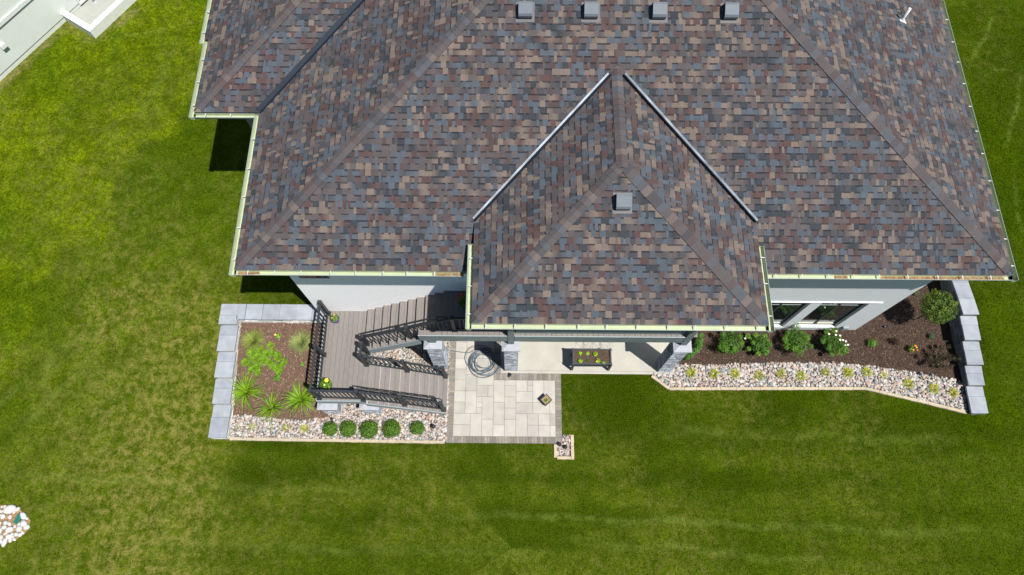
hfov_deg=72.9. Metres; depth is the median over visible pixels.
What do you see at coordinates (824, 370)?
grass tuft
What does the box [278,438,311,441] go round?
edging stone
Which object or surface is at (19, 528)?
white rock
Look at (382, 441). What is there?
edging stone
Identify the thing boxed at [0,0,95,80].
neighbor house
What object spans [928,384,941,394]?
grass tuft
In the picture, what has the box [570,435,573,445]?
edging stone
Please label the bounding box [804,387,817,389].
edging stone
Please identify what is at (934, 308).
ball tree
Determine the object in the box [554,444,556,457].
edging stone
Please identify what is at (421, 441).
edging stone
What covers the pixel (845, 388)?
edging stone
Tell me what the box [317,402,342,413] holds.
stone column
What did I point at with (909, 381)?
grass tuft
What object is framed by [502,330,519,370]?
stone column
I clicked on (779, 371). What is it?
grass tuft
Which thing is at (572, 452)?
edging stone
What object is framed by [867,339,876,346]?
perennial
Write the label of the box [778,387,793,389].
edging stone
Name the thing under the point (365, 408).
stone column
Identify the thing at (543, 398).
square pot
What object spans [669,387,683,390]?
edging stone
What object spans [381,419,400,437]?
boxwood
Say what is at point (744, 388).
edging stone
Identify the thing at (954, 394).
grass tuft
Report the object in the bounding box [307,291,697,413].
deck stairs
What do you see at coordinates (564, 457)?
edging stone
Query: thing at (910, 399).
edging stone
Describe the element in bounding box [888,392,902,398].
edging stone
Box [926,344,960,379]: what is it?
ninebark
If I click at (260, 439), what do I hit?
edging stone
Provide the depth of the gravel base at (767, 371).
21.36 m
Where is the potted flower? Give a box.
[329,313,338,321]
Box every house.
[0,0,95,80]
[189,0,1018,331]
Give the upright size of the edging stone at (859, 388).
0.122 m
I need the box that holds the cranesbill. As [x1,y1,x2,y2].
[684,333,703,359]
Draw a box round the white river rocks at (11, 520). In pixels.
[0,505,29,542]
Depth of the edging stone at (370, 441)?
20.65 m
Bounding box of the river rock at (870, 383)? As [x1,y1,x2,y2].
[653,361,967,410]
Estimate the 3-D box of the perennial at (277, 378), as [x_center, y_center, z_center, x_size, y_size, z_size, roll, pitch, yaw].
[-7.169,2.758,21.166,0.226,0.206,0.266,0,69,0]
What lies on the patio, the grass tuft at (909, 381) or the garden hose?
the garden hose
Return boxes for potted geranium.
[457,292,465,310]
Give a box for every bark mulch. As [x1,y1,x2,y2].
[233,323,377,419]
[678,280,961,380]
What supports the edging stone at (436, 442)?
on the lawn at (838, 538)
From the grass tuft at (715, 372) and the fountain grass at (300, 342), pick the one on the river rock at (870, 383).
the grass tuft at (715, 372)
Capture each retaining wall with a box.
[208,304,323,438]
[939,280,987,414]
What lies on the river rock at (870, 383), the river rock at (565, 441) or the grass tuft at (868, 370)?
the grass tuft at (868, 370)
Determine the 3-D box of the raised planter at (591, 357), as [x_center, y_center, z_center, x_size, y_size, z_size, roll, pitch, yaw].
[2.410,2.202,21.183,1.196,0.726,0.516,0,69,0]
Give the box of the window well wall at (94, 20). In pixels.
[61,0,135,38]
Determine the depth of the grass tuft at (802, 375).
21.32 m
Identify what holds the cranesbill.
on the bark mulch at (904, 327)
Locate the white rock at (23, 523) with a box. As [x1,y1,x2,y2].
[20,520,26,526]
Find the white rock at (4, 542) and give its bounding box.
[1,538,7,546]
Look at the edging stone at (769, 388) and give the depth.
21.20 m
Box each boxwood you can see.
[322,421,337,436]
[340,420,356,437]
[359,420,377,438]
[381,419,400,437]
[410,421,424,435]
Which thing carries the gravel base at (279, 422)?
on the lawn at (838, 538)
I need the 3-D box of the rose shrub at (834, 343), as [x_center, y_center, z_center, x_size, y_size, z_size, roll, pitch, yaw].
[9.876,1.701,21.387,0.817,0.768,0.965,0,69,0]
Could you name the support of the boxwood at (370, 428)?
on the river rock at (436, 431)
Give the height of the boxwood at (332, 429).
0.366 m
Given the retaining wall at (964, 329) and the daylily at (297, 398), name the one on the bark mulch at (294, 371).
the daylily at (297, 398)
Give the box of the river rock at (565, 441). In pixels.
[557,434,570,455]
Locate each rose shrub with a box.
[718,331,749,354]
[746,332,772,355]
[781,323,812,356]
[819,327,849,356]
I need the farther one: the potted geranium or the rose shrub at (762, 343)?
the rose shrub at (762, 343)
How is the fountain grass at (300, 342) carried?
on the bark mulch at (294, 371)
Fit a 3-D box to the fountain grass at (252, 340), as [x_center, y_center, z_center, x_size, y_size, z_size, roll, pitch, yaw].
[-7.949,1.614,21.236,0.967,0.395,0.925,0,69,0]
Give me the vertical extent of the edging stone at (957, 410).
0.123 m
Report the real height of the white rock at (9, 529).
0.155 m
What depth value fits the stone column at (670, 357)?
19.69 m
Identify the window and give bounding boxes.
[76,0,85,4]
[299,276,329,277]
[772,303,806,327]
[791,303,864,328]
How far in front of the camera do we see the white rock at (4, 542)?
19.64 m
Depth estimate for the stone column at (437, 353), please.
19.85 m
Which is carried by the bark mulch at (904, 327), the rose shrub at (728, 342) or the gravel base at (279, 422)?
the rose shrub at (728, 342)
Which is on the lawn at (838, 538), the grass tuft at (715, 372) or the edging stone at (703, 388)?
the edging stone at (703, 388)
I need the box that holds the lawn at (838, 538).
[0,0,1023,574]
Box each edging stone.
[229,437,246,440]
[246,437,277,440]
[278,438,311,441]
[312,439,344,441]
[345,439,362,442]
[363,439,378,442]
[379,439,387,442]
[396,440,411,443]
[412,440,428,443]
[429,440,444,443]
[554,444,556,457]
[557,456,570,459]
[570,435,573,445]
[571,446,573,459]
[651,375,668,389]
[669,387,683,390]
[684,387,696,390]
[696,387,710,390]
[720,387,736,389]
[736,387,751,390]
[761,387,777,389]
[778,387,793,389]
[793,387,803,389]
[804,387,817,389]
[818,387,838,389]
[839,387,852,389]
[853,387,865,389]
[866,387,878,392]
[879,390,887,394]
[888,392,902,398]
[902,395,917,401]
[918,399,927,404]
[928,402,946,408]
[946,406,966,413]
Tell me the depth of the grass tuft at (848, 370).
21.35 m
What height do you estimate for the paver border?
0.033 m
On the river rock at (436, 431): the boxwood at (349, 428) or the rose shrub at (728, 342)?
the boxwood at (349, 428)
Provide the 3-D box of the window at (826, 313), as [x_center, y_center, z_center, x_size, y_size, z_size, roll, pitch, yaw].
[9.434,0.784,20.602,1.410,2.358,0.175,0,69,0]
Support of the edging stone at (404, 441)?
on the lawn at (838, 538)
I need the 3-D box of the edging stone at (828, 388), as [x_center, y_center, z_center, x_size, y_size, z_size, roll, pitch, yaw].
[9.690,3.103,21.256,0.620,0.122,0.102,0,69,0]
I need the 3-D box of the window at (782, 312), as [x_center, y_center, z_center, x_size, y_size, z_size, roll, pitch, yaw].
[7.749,0.772,20.607,1.480,2.358,0.175,0,69,0]
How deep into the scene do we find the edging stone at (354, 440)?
20.65 m
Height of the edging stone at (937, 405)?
0.123 m
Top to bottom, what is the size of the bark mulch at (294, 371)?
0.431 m
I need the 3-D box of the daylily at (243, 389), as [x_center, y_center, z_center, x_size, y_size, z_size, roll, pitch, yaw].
[-8.104,3.145,20.971,1.448,0.418,1.367,0,69,0]
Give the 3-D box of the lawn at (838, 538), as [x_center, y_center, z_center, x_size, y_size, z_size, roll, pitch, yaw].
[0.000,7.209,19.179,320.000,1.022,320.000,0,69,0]
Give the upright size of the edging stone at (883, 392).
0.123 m
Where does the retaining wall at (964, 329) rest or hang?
on the lawn at (838, 538)
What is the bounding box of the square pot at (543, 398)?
[540,394,551,405]
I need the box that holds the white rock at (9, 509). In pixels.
[3,504,15,513]
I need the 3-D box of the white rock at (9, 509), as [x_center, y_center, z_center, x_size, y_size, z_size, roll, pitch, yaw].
[-14.488,6.394,19.979,0.367,0.162,0.262,-19,71,-7]
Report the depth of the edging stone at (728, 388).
21.20 m
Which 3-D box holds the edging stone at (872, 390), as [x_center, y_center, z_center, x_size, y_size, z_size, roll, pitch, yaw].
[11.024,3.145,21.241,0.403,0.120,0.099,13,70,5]
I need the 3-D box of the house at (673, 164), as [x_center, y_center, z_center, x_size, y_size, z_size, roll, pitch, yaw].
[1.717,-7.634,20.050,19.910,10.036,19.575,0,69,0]
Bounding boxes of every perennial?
[273,374,280,380]
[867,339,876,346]
[889,338,899,344]
[908,345,917,351]
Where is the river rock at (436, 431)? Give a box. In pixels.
[228,337,450,441]
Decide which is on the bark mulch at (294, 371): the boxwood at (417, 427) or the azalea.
the azalea
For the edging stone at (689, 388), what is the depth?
21.20 m
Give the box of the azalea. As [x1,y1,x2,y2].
[239,341,287,375]
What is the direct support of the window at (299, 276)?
in the house at (673, 164)
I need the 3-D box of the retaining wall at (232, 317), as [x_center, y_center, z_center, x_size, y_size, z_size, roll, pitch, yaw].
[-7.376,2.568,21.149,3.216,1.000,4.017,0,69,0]
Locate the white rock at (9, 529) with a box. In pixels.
[5,526,13,532]
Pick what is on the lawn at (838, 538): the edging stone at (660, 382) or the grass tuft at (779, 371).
the edging stone at (660, 382)
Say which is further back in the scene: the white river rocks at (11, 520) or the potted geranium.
the white river rocks at (11, 520)
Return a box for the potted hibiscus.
[319,378,331,389]
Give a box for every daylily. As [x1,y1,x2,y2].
[228,369,267,414]
[253,391,287,422]
[279,381,316,417]
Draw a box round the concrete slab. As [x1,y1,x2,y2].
[500,341,674,374]
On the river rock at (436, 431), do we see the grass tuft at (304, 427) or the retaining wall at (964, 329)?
the grass tuft at (304, 427)
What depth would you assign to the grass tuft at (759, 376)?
21.31 m
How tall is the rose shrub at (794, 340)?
0.751 m
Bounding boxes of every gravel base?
[229,338,448,440]
[557,435,570,455]
[656,363,968,411]
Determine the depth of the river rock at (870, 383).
21.32 m
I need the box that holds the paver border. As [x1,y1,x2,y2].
[446,341,561,443]
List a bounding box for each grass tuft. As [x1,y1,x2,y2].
[300,423,308,433]
[685,367,696,378]
[708,367,719,378]
[729,367,739,378]
[754,369,762,379]
[777,368,786,378]
[796,370,805,380]
[821,368,832,377]
[841,366,852,377]
[861,366,873,376]
[904,378,915,388]
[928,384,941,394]
[947,387,959,396]
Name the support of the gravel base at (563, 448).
on the lawn at (838, 538)
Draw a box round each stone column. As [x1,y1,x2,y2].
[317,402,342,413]
[359,392,381,413]
[424,341,447,368]
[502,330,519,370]
[657,331,697,371]
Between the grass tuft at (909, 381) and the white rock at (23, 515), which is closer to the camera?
the white rock at (23, 515)
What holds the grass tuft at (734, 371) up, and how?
on the river rock at (870, 383)
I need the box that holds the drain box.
[13,513,21,523]
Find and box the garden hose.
[446,345,500,377]
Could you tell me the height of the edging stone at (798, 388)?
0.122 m
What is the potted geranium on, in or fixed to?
in the flower pot
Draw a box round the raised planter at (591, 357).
[570,348,611,370]
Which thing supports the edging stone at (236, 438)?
on the lawn at (838, 538)
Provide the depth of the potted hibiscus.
19.38 m
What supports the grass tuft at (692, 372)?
on the river rock at (870, 383)
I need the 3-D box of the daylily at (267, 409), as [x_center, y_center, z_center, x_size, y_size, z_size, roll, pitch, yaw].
[-7.301,3.609,20.893,1.113,0.321,0.931,-39,74,-13]
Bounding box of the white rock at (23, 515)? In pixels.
[20,512,26,518]
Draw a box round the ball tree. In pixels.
[914,288,958,324]
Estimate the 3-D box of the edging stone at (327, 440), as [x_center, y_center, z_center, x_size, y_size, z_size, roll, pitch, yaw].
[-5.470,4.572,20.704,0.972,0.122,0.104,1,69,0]
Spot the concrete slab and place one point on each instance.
(556, 357)
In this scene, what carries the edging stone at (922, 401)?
on the lawn at (838, 538)
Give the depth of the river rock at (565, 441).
20.60 m
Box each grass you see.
[238,328,266,352]
[287,328,312,355]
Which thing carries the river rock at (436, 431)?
on the gravel base at (279, 422)
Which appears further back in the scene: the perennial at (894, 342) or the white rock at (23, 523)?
the perennial at (894, 342)
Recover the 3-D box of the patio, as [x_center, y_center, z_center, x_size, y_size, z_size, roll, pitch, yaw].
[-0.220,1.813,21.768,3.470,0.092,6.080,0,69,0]
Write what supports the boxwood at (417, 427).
on the river rock at (436, 431)
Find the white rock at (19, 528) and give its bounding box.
[15,525,22,531]
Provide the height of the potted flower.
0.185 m
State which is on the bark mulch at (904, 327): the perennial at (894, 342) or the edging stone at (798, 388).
the perennial at (894, 342)
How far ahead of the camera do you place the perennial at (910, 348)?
21.52 m
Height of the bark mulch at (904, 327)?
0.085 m
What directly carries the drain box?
on the white river rocks at (11, 520)
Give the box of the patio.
[448,341,561,443]

